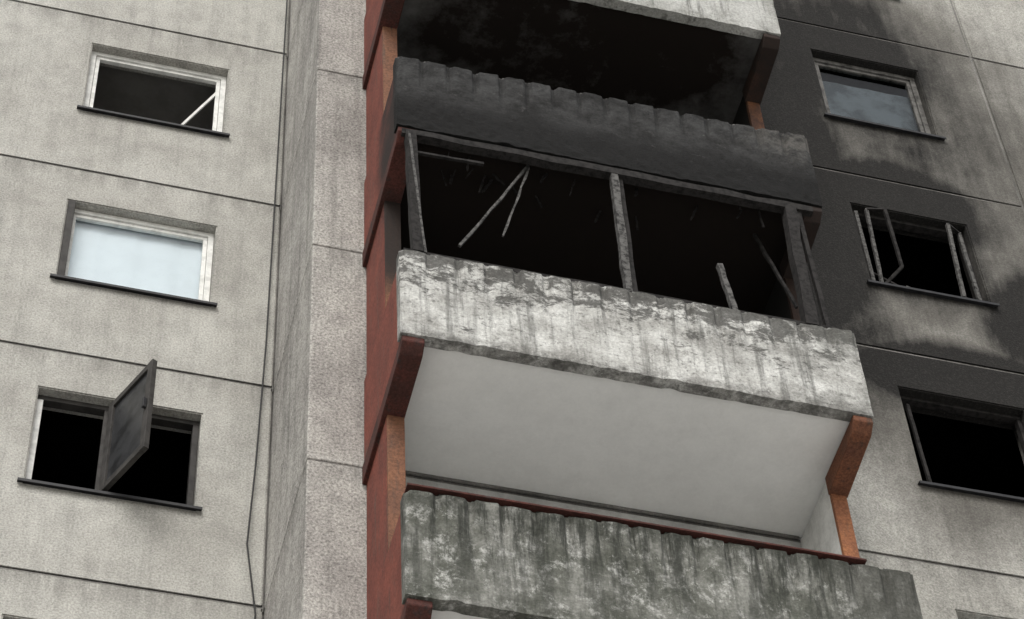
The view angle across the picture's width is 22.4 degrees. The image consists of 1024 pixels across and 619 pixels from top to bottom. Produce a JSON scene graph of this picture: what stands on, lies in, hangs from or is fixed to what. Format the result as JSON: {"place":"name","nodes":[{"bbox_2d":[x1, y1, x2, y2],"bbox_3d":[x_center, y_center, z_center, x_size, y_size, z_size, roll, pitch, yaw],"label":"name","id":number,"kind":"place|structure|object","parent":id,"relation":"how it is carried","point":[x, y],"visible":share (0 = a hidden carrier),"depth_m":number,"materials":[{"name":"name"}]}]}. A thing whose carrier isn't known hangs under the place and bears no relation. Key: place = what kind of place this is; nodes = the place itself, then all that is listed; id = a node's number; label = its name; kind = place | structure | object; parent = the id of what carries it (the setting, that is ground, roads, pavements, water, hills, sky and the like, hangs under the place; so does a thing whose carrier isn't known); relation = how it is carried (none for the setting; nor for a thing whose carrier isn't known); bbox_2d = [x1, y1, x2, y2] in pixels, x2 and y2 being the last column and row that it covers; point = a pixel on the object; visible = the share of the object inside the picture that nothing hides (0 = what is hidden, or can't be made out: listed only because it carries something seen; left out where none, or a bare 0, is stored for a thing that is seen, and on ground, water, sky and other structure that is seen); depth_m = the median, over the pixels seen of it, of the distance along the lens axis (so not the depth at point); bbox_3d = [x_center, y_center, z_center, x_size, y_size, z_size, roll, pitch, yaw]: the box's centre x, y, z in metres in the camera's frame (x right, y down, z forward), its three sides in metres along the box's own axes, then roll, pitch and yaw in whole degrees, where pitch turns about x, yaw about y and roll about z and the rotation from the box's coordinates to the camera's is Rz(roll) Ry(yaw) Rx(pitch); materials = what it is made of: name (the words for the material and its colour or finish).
{"place":"outdoors","nodes":[
{"label":"outdoors","id":0,"kind":"place"},
{"bbox_2d":[25,399,43,478],"bbox_3d":[-4.054,1.145,21.864,0.055,1.119,0.078,10,-54,-11],"label":"frame jamb","id":1,"kind":"object","parent":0,"point":[33,442],"visible":0.77,"depth_m":21.86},
{"bbox_2d":[65,217,75,275],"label":"sash jamb","id":2,"kind":"object","parent":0,"point":[70,246],"visible":0.69,"depth_m":24.11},
{"bbox_2d":[83,54,96,106],"bbox_3d":[-4.309,-2.271,26.294,0.055,1.119,0.078,10,-54,-11],"label":"frame jamb","id":3,"kind":"object","parent":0,"point":[90,80],"visible":0.71,"depth_m":26.32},
{"bbox_2d":[89,59,99,106],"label":"sash jamb","id":4,"kind":"object","parent":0,"point":[94,83],"visible":0.8,"depth_m":26.34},
{"bbox_2d":[186,425,198,504],"bbox_3d":[-2.741,1.383,22.122,0.055,1.119,0.078,10,-54,-11],"label":"frame jamb","id":5,"kind":"object","parent":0,"point":[192,465],"visible":0.8,"depth_m":22.12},
{"bbox_2d":[198,240,206,299],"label":"sash jamb","id":6,"kind":"object","parent":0,"point":[202,271],"visible":0.8,"depth_m":24.34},
{"bbox_2d":[203,237,213,300],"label":"frame jamb","id":7,"kind":"object","parent":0,"point":[208,268],"visible":0.8,"depth_m":24.36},
{"bbox_2d":[212,82,219,130],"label":"sash jamb","id":8,"kind":"object","parent":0,"point":[215,113],"visible":0.81,"depth_m":26.57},
{"bbox_2d":[216,79,225,131],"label":"frame jamb","id":9,"kind":"object","parent":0,"point":[221,105],"visible":0.8,"depth_m":26.58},
{"bbox_2d":[814,61,827,112],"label":"frame jamb","id":10,"kind":"object","parent":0,"point":[820,86],"visible":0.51,"depth_m":26.75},
{"bbox_2d":[815,64,829,112],"bbox_3d":[3.220,-2.228,26.724,0.040,1.088,0.043,10,-54,-11],"label":"sash jamb","id":11,"kind":"object","parent":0,"point":[823,89],"visible":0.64,"depth_m":26.77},
{"bbox_2d":[905,83,924,132],"bbox_3d":[4.211,-2.049,26.919,0.040,1.088,0.043,10,-54,-11],"label":"sash jamb","id":12,"kind":"object","parent":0,"point":[914,107],"visible":0.76,"depth_m":26.96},
{"bbox_2d":[909,80,930,133],"bbox_3d":[4.261,-2.042,26.928,0.055,1.174,0.078,10,-54,-11],"label":"frame jamb","id":13,"kind":"object","parent":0,"point":[925,125],"visible":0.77,"depth_m":26.96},
{"bbox_2d":[956,235,982,300],"bbox_3d":[4.393,-0.333,24.713,0.045,1.194,0.078,10,-54,-11],"label":"frame jamb","id":14,"kind":"object","parent":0,"point":[968,277],"visible":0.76,"depth_m":24.78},
{"bbox_3d":[4.000,1.652,21.893,1.182,0.035,0.070,10,-54,-11],"label":"frame bottom","id":15,"kind":"object","parent":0,"visible":0},
{"bbox_2d":[905,404,931,481],"bbox_3d":[3.517,1.197,22.261,0.059,1.157,0.034,10,-54,-11],"label":"burnt bar","id":16,"kind":"object","parent":15,"relation":"on","point":[917,442],"visible":0.98,"depth_m":22.30,"materials":[{"name":"grey wood"}]},
{"bbox_2d":[1014,419,1023,453],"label":"frame jamb","id":17,"kind":"object","parent":15,"relation":"on","point":[1019,428],"visible":1,"depth_m":22.84,"materials":[{"name":"brown wood"}]},
{"bbox_3d":[-3.626,-1.794,25.959,1.414,0.055,0.080,10,-54,-11],"label":"frame","id":18,"kind":"object","parent":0,"visible":0},
{"bbox_2d":[91,51,226,84],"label":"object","id":19,"kind":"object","parent":18,"relation":"attached to","point":[156,68],"depth_m":26.84,"materials":[{"name":"white paint"}]},
{"bbox_2d":[181,92,215,124],"bbox_3d":[-3.712,-1.723,26.332,1.358,1.407,0.613,10,-54,-11],"label":"bar","id":20,"kind":"object","parent":18,"relation":"attached to","point":[199,109],"visible":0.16,"depth_m":26.52,"materials":[{"name":"white paint"}]},
{"label":"ground","id":21,"kind":"structure","parent":0,"visible":0},
{"bbox_2d":[262,0,289,618],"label":"corner seal","id":22,"kind":"object","parent":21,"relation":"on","point":[275,323],"depth_m":23.76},
{"bbox_3d":[3.871,-0.055,24.115,1.182,0.045,0.080,10,-54,-11],"label":"frame","id":23,"kind":"object","parent":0,"visible":0},
{"bbox_2d":[874,272,897,284],"bbox_3d":[3.628,-0.211,24.217,0.512,0.359,0.024,8,-53,-10],"label":"burnt rail","id":24,"kind":"object","parent":23,"relation":"attached to","point":[884,279],"visible":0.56,"depth_m":24.26,"materials":[{"name":"grey wood"}]},
{"bbox_2d":[858,213,962,240],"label":"top frame","id":25,"kind":"structure","parent":23,"relation":"attached to","point":[913,227],"depth_m":25.09,"materials":[{"name":"brown wood"}]},
{"bbox_3d":[-3.371,1.622,21.529,1.414,0.055,0.080,10,-54,-11],"label":"frame","id":26,"kind":"object","parent":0,"visible":0},
{"bbox_2d":[94,410,107,489],"bbox_3d":[-3.495,1.242,21.971,0.040,1.120,0.070,10,-54,-11],"label":"mullion","id":27,"kind":"object","parent":26,"relation":"in","point":[101,450],"visible":0.8,"depth_m":21.97,"materials":[{"name":"grey wood"}]},
{"bbox_2d":[37,395,199,430],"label":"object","id":28,"kind":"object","parent":26,"relation":"attached to","point":[99,410],"depth_m":22.40,"materials":[{"name":"wood"}]},
{"bbox_2d":[99,359,156,491],"bbox_3d":[-3.253,0.978,21.788,0.085,1.150,0.660,32,-61,-25],"label":"open casement","id":29,"kind":"object","parent":26,"relation":"attached to","point":[127,437],"visible":1,"depth_m":21.76,"materials":[{"name":"grey wood"}]},
{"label":"burnt sash rail","id":30,"kind":"object","parent":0,"visible":0},
{"bbox_2d":[945,223,965,296],"bbox_3d":[4.220,-0.466,24.558,0.084,1.158,0.053,10,-54,-11],"label":"burnt sash stile","id":31,"kind":"object","parent":30,"relation":"attached to","point":[955,261],"visible":1,"depth_m":24.53,"materials":[{"name":"grey wood"}]},
{"bbox_2d":[950,224,959,233],"bbox_3d":[4.284,-0.782,25.073,0.037,0.073,0.198,-37,-59,23],"label":"burnt sash rail","id":32,"kind":"object","parent":31,"relation":"attached to","point":[955,230],"visible":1,"depth_m":25.07,"materials":[{"name":"grey wood"}]},
{"bbox_3d":[1.082,4.628,15.233,3.745,2.808,1.409,10,-54,-11],"label":"balcony","id":33,"kind":"object","parent":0,"visible":0},
{"bbox_2d":[367,483,922,618],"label":"balcony","id":34,"kind":"structure","parent":33,"relation":"on","point":[453,554],"depth_m":17.75,"materials":[{"name":"concrete"}]},
{"bbox_2d":[362,250,872,616],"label":"balcony","id":35,"kind":"structure","parent":34,"relation":"on","point":[521,381],"depth_m":19.94,"materials":[{"name":"concrete"}]},
{"bbox_2d":[362,56,821,369],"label":"balcony","id":36,"kind":"structure","parent":35,"relation":"on","point":[678,253],"depth_m":22.16,"materials":[{"name":"concrete"}]},
{"bbox_2d":[362,0,780,174],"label":"balcony","id":37,"kind":"structure","parent":36,"relation":"on","point":[710,59],"depth_m":24.34,"materials":[{"name":"concrete"}]},
{"bbox_2d":[401,128,838,328],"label":"burnt balcony glazing","id":38,"kind":"structure","parent":35,"relation":"on","point":[792,214],"depth_m":21.46,"materials":[{"name":"grey wood"}]},
{"bbox_3d":[-1.379,4.482,17.183,0.520,2.782,1.884,10,-54,-11],"label":"wall column","id":39,"kind":"object","parent":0,"visible":0},
{"bbox_2d":[263,460,366,618],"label":"wall column","id":40,"kind":"structure","parent":39,"relation":"on","point":[321,571],"depth_m":19.35,"materials":[{"name":"grey concrete"}]},
{"bbox_2d":[263,246,366,613],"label":"wall column","id":41,"kind":"structure","parent":40,"relation":"on","point":[318,405],"depth_m":21.15,"materials":[{"name":"grey concrete"}]},
{"bbox_2d":[273,70,365,392],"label":"wall column","id":42,"kind":"structure","parent":41,"relation":"on","point":[323,204],"depth_m":23.37,"materials":[{"name":"grey concrete"}]},
{"bbox_2d":[281,0,365,210],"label":"wall column","id":43,"kind":"structure","parent":42,"relation":"on","point":[328,36],"depth_m":25.22,"materials":[{"name":"grey concrete"}]},
{"bbox_2d":[288,0,301,56],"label":"wall column","id":44,"kind":"structure","parent":43,"relation":"on","point":[295,6],"depth_m":27.66,"materials":[{"name":"grey concrete"}]},
{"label":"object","id":45,"kind":"object","parent":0,"visible":0},
{"bbox_2d":[406,477,801,547],"bbox_3d":[0.717,2.510,19.323,3.625,2.782,0.250,10,-54,-11],"label":"balcony back wall","id":46,"kind":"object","parent":45,"relation":"on","point":[599,511],"depth_m":20.32,"materials":[{"name":"grey concrete"}]},
{"bbox_2d":[308,459,1023,578],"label":"joint seal","id":47,"kind":"object","parent":46,"relation":"on","point":[623,511],"visible":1,"depth_m":20.45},
{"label":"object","id":48,"kind":"object","parent":46,"relation":"on","visible":0},
{"bbox_2d":[313,245,1023,375],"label":"joint seal","id":49,"kind":"object","parent":48,"relation":"on","point":[857,344],"visible":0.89,"depth_m":23.21,"materials":[{"name":"black rubber"}]},
{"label":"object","id":50,"kind":"object","parent":48,"relation":"on","visible":0},
{"bbox_2d":[320,70,1023,210],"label":"joint seal","id":51,"kind":"object","parent":50,"relation":"on","point":[863,176],"visible":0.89,"depth_m":25.50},
{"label":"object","id":52,"kind":"object","parent":50,"relation":"on","visible":0},
{"bbox_2d":[777,17,1022,68],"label":"joint seal","id":53,"kind":"object","parent":52,"relation":"on","point":[971,58],"visible":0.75,"depth_m":27.81,"materials":[{"name":"black rubber"}]},
{"bbox_3d":[-12.537,3.992,17.972,0.250,27.940,3.946,10,-54,-11],"label":"end wall","id":54,"kind":"object","parent":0,"visible":0},
{"bbox_3d":[-9.592,1.980,18.322,5.370,2.782,0.250,10,-54,-11],"label":"wall panel","id":55,"kind":"object","parent":54,"relation":"attached to","visible":0},
{"bbox_2d":[0,566,262,613],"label":"joint seal","id":56,"kind":"object","parent":55,"relation":"on","point":[126,586],"visible":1,"depth_m":20.66,"materials":[{"name":"black rubber"}]},
{"bbox_3d":[-9.719,0.272,20.537,5.370,2.782,0.250,10,-54,-11],"label":"wall panel","id":57,"kind":"object","parent":54,"relation":"attached to","visible":0},
{"bbox_2d":[0,341,272,392],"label":"joint seal","id":58,"kind":"object","parent":57,"relation":"on","point":[271,388],"visible":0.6,"depth_m":22.85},
{"bbox_3d":[-9.847,-1.436,22.752,5.370,2.782,0.250,10,-54,-11],"label":"wall panel","id":59,"kind":"object","parent":54,"relation":"attached to","visible":0},
{"bbox_2d":[0,154,280,210],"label":"joint seal","id":60,"kind":"object","parent":59,"relation":"on","point":[145,181],"visible":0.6,"depth_m":25.04,"materials":[{"name":"black rubber"}]},
{"bbox_3d":[-9.974,-3.144,24.968,5.370,2.782,0.250,10,-54,-11],"label":"wall panel","id":61,"kind":"object","parent":54,"relation":"attached to","visible":0},
{"bbox_2d":[8,0,287,56],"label":"joint seal","id":62,"kind":"object","parent":61,"relation":"on","point":[286,54],"visible":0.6,"depth_m":27.25,"materials":[{"name":"black rubber"}]},
{"bbox_3d":[9.649,7.336,21.825,0.250,27.940,5.580,10,-54,-11],"label":"end wall","id":63,"kind":"object","parent":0,"visible":0},
{"bbox_2d":[951,0,1023,68],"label":"wall panel","id":64,"kind":"structure","parent":63,"relation":"attached to","point":[993,31],"depth_m":28.58,"materials":[{"name":"grey concrete"}]},
{"bbox_2d":[972,59,1023,205],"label":"wall panel","id":65,"kind":"structure","parent":63,"relation":"attached to","point":[1002,86],"depth_m":27.26,"materials":[{"name":"grey concrete"}]},
{"bbox_2d":[950,0,1023,212],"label":"wall panel joint","id":66,"kind":"object","parent":65,"relation":"attached to","point":[1017,192],"depth_m":27.14,"materials":[{"name":"grey concrete"}]},
{"bbox_3d":[-4.350,4.613,17.114,5.160,2.782,0.250,10,-54,-11],"label":"wall panel","id":67,"kind":"object","parent":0,"visible":0},
{"bbox_2d":[0,569,261,618],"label":"wall panel","id":68,"kind":"structure","parent":67,"relation":"on","point":[24,595],"depth_m":20.44,"materials":[{"name":"grey concrete"}]},
{"bbox_2d":[0,342,271,606],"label":"wall panel","id":69,"kind":"structure","parent":68,"relation":"on","point":[91,537],"depth_m":21.43,"materials":[{"name":"grey concrete"}]},
{"bbox_2d":[17,477,202,510],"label":"sill","id":70,"kind":"structure","parent":69,"relation":"attached to","point":[110,494],"depth_m":21.39,"materials":[{"name":"metal"}]},
{"bbox_2d":[0,156,279,387],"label":"wall panel","id":71,"kind":"structure","parent":69,"relation":"on","point":[225,338],"depth_m":23.68,"materials":[{"name":"grey concrete"}]},
{"bbox_2d":[57,200,75,275],"bbox_3d":[-4.151,-0.634,24.026,0.066,1.200,0.097,10,-54,-11],"label":"reveal board","id":72,"kind":"object","parent":71,"relation":"attached to","point":[66,238],"visible":1,"depth_m":23.99,"materials":[{"name":"grey concrete"}]},
{"bbox_2d":[50,273,217,306],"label":"sill","id":73,"kind":"structure","parent":71,"relation":"attached to","point":[131,290],"depth_m":23.60,"materials":[{"name":"metal"}]},
{"bbox_2d":[67,220,202,298],"bbox_3d":[-3.543,-0.385,24.242,1.358,1.351,0.008,10,-54,-11],"label":"curtain","id":74,"kind":"object","parent":71,"relation":"hanging from","point":[135,259],"visible":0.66,"depth_m":24.35,"materials":[{"name":"fabric"}]},
{"bbox_2d":[0,0,286,206],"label":"wall panel","id":75,"kind":"structure","parent":71,"relation":"on","point":[45,56],"depth_m":25.91,"materials":[{"name":"grey concrete"}]},
{"bbox_2d":[11,0,288,53],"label":"wall panel","id":76,"kind":"structure","parent":75,"relation":"on","point":[259,24],"depth_m":27.57,"materials":[{"name":"grey concrete"}]},
{"bbox_2d":[246,0,287,618],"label":"hanging cable","id":77,"kind":"object","parent":76,"relation":"hanging from","point":[266,325],"visible":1,"depth_m":23.59,"materials":[{"name":"rubber"}]},
{"bbox_2d":[90,65,215,129],"bbox_3d":[-4.177,-0.702,27.228,3.018,2.521,3.200,10,-54,-11],"label":"room interior","id":78,"kind":"object","parent":75,"relation":"attached to","point":[147,96],"depth_m":27.63,"materials":[{"name":"paint"}]},
{"bbox_2d":[77,105,229,137],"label":"sill","id":79,"kind":"structure","parent":75,"relation":"attached to","point":[150,120],"depth_m":25.82,"materials":[{"name":"metal"}]},
{"bbox_3d":[4.053,4.795,17.737,2.985,2.782,0.250,10,-54,-11],"label":"wall panel","id":80,"kind":"object","parent":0,"visible":0},
{"bbox_2d":[859,552,1023,618],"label":"wall panel","id":81,"kind":"structure","parent":80,"relation":"on","point":[944,592],"depth_m":20.71,"materials":[{"name":"grey concrete"}]},
{"bbox_2d":[847,345,1023,577],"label":"wall panel","id":82,"kind":"structure","parent":81,"relation":"on","point":[896,509],"depth_m":21.65,"materials":[{"name":"grey concrete"}]},
{"bbox_2d":[806,167,1023,373],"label":"wall panel","id":83,"kind":"structure","parent":82,"relation":"on","point":[914,323],"depth_m":24.12,"materials":[{"name":"grey concrete"}]},
{"bbox_2d":[760,18,1021,207],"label":"wall panel","id":84,"kind":"structure","parent":83,"relation":"on","point":[966,158],"depth_m":26.33,"materials":[{"name":"grey concrete"}]},
{"bbox_2d":[820,72,907,96],"bbox_3d":[3.192,-0.691,27.625,2.786,2.576,3.200,10,-54,-11],"label":"room interior","id":85,"kind":"object","parent":84,"relation":"attached to","point":[846,81],"depth_m":27.95,"materials":[{"name":"paint"}]},
{"bbox_2d":[822,81,917,130],"bbox_3d":[3.705,-1.990,26.735,1.126,1.106,0.006,10,-54,-11],"label":"window pane","id":86,"kind":"structure","parent":84,"relation":"attached to","point":[871,106],"depth_m":26.93,"materials":[{"name":"grey glass"}]},
{"bbox_2d":[773,0,968,57],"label":"wall panel","id":87,"kind":"structure","parent":84,"relation":"on","point":[930,24],"depth_m":28.03,"materials":[{"name":"grey concrete"}]},
{"bbox_2d":[824,112,945,140],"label":"sill","id":88,"kind":"structure","parent":84,"relation":"attached to","point":[882,126],"depth_m":26.20,"materials":[{"name":"metal"}]},
{"bbox_2d":[862,227,972,298],"bbox_3d":[3.319,1.017,25.410,2.786,2.576,3.200,10,-54,-11],"label":"room interior","id":89,"kind":"object","parent":83,"relation":"attached to","point":[928,265],"depth_m":25.94,"materials":[{"name":"black"}]},
{"bbox_2d":[866,279,999,307],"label":"sill","id":90,"kind":"structure","parent":83,"relation":"attached to","point":[935,294],"depth_m":23.98,"materials":[{"name":"metal"}]},
{"bbox_2d":[853,210,875,280],"bbox_3d":[3.341,-0.572,24.451,0.038,1.216,0.037,10,-54,-11],"label":"burnt jamb","id":91,"kind":"object","parent":90,"relation":"on","point":[864,245],"visible":1,"depth_m":24.47,"materials":[{"name":"grey wood"}]},
{"bbox_2d":[864,208,883,281],"bbox_3d":[3.430,-0.586,24.439,0.061,1.227,0.051,10,-54,-11],"label":"burnt sash stile","id":92,"kind":"object","parent":90,"relation":"on","point":[874,247],"visible":1,"depth_m":24.44,"materials":[{"name":"grey wood"}]},
{"bbox_2d":[866,207,884,211],"bbox_3d":[3.503,-0.962,24.884,0.183,0.104,0.037,-12,-53,6],"label":"burnt sash rail","id":93,"kind":"object","parent":92,"relation":"attached to","point":[870,209],"visible":1,"depth_m":24.88,"materials":[{"name":"grey wood"}]},
{"bbox_2d":[885,265,903,282],"bbox_3d":[3.546,-0.302,24.060,0.254,0.294,0.039,-7,-52,2],"label":"burnt sash rail","id":94,"kind":"object","parent":90,"relation":"on","point":[894,274],"visible":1,"depth_m":24.07,"materials":[{"name":"grey wood"}]},
{"bbox_2d":[883,209,903,266],"bbox_3d":[3.618,-0.678,24.506,0.061,0.888,0.051,10,-54,-11],"label":"burnt sash stile","id":95,"kind":"object","parent":94,"relation":"attached to","point":[892,234],"visible":1,"depth_m":24.51,"materials":[{"name":"grey wood"}]},
{"bbox_2d":[956,232,981,299],"bbox_3d":[4.375,-0.374,24.657,0.038,1.206,0.037,10,-54,-11],"label":"burnt sash stile","id":96,"kind":"object","parent":90,"relation":"on","point":[969,267],"visible":1,"depth_m":24.69,"materials":[{"name":"grey wood"}]},
{"bbox_2d":[900,396,1019,423],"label":"top frame","id":97,"kind":"structure","parent":82,"relation":"attached to","point":[960,410],"depth_m":22.87,"materials":[{"name":"brown wood"}]},
{"bbox_2d":[918,480,1023,502],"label":"sill","id":98,"kind":"structure","parent":82,"relation":"attached to","point":[976,492],"depth_m":21.73,"materials":[{"name":"metal"}]},
{"bbox_3d":[-3.499,-0.086,23.744,1.414,0.055,0.080,10,-54,-11],"label":"frame","id":99,"kind":"object","parent":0,"visible":0},
{"bbox_2d":[67,207,213,242],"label":"top frame","id":100,"kind":"structure","parent":99,"relation":"attached to","point":[139,226],"depth_m":24.63,"materials":[{"name":"white paint"}]},
{"bbox_3d":[3.744,-1.766,26.334,1.182,0.055,0.080,10,-54,-11],"label":"frame","id":101,"kind":"object","parent":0,"visible":0},
{"bbox_2d":[813,57,914,85],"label":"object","id":102,"kind":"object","parent":101,"relation":"attached to","point":[862,72],"depth_m":27.27,"materials":[{"name":"wood"}]}
]}

